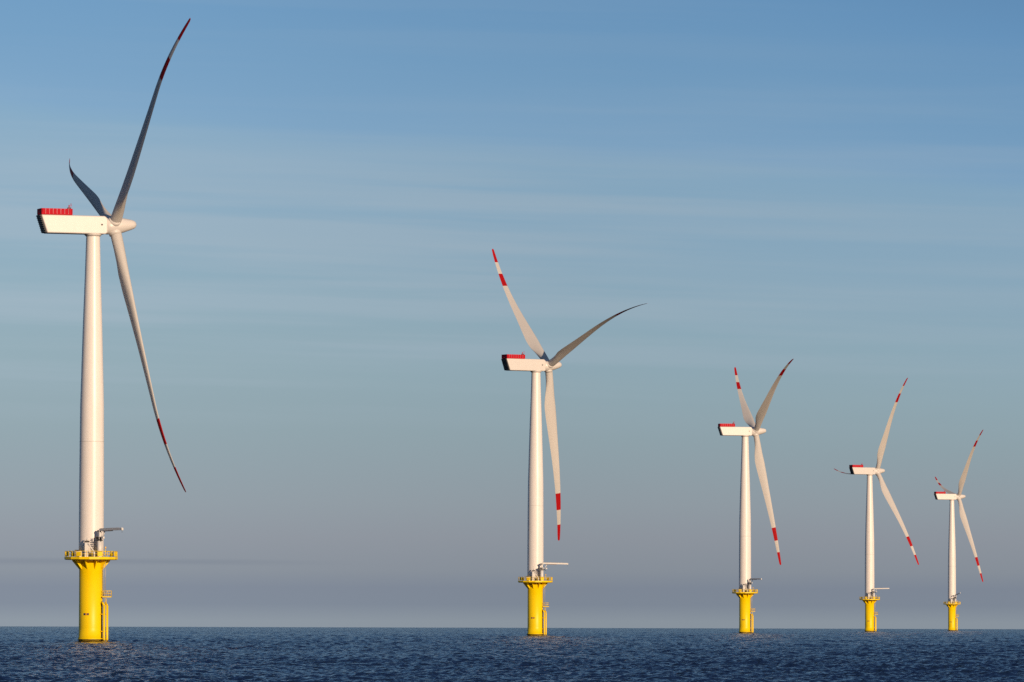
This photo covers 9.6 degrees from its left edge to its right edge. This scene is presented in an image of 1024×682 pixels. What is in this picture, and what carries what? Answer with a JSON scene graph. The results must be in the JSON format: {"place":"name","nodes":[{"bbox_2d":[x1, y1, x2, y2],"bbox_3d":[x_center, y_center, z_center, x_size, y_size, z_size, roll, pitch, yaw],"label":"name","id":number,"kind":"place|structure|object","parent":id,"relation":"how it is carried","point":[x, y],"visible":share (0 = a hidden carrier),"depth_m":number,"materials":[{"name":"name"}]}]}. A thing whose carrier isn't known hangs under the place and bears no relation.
{"place":"outdoors","nodes":[
{"label":"outdoors","id":0,"kind":"place"},
{"bbox_2d":[0,626,1023,681],"bbox_3d":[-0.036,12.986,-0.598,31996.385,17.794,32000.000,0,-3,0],"label":"sea","id":1,"kind":"structure","parent":0,"point":[228,654],"depth_m":807.05,"materials":[{"name":"blue liquid"}]},
{"bbox_2d":[36,18,190,641],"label":"wind turbine","id":2,"kind":"object","parent":1,"relation":"in","point":[90,560],"visible":0.98,"depth_m":1278.07,"materials":[{"name":"white metal"}]},
{"bbox_2d":[492,249,646,635],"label":"wind turbine","id":3,"kind":"object","parent":1,"relation":"in","point":[535,583],"visible":0.99,"depth_m":1970.42,"materials":[{"name":"white metal"}]},
{"bbox_2d":[717,359,792,632],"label":"wind turbine","id":4,"kind":"object","parent":1,"relation":"in","point":[744,593],"visible":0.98,"depth_m":2643.18,"materials":[{"name":"white metal"}]},
{"bbox_2d":[835,378,918,631],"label":"wind turbine","id":5,"kind":"object","parent":1,"relation":"in","point":[869,600],"visible":0.98,"depth_m":3320.48,"materials":[{"name":"white metal"}]},
{"bbox_2d":[934,430,982,630],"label":"wind turbine","id":6,"kind":"object","parent":1,"relation":"in","point":[952,604],"visible":0.98,"depth_m":3980.28,"materials":[{"name":"white metal"}]},
{"bbox_2d":[0,0,1023,628],"label":"sky","id":7,"kind":"structure","parent":0,"point":[321,195],"materials":[{"name":"blue"}]}
]}

